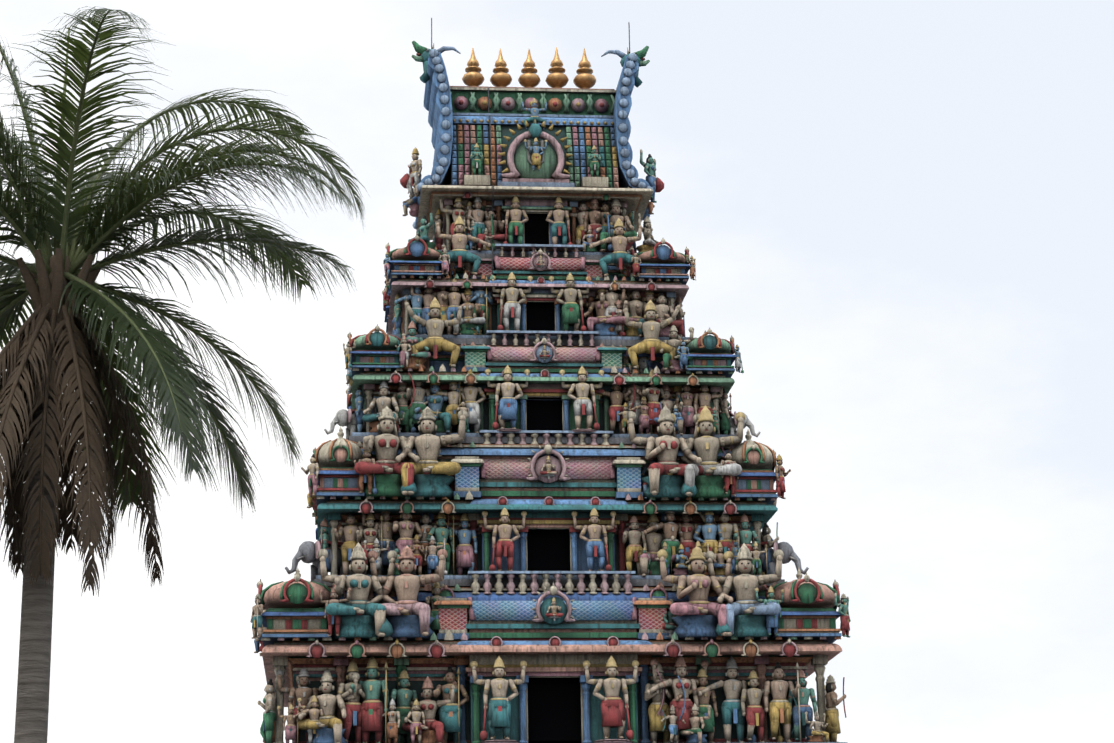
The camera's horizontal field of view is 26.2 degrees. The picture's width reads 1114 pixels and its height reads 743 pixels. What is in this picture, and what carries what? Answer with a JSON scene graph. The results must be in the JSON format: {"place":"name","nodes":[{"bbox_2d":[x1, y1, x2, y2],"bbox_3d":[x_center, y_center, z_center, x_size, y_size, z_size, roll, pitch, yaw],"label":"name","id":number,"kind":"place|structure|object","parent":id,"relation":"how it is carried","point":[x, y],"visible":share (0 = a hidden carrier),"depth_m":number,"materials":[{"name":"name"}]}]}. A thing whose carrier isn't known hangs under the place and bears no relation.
{"place":"outdoors","nodes":[
{"label":"outdoors","id":0,"kind":"place"},
{"bbox_2d":[0,6,368,742],"bbox_3d":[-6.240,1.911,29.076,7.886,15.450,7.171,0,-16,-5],"label":"palm","id":1,"kind":"object","parent":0,"point":[58,348],"visible":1,"depth_m":29.48,"materials":[{"name":"green plant"}]},
{"bbox_2d":[257,18,847,742],"bbox_3d":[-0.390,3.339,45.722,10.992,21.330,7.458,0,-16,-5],"label":"temple tower","id":2,"kind":"structure","parent":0,"point":[487,616],"depth_m":43.45,"materials":[{"name":"multicoloured stone"}]},
{"bbox_2d":[250,98,850,742],"bbox_3d":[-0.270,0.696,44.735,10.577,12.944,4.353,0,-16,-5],"label":"statues","id":3,"kind":"object","parent":2,"relation":"on","point":[406,558],"visible":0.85,"depth_m":42.98,"materials":[{"name":"multicoloured stone"}]},
{"bbox_2d":[0,0,1113,742],"label":"sky","id":4,"kind":"structure","parent":0,"point":[898,215],"materials":[{"name":"white"}]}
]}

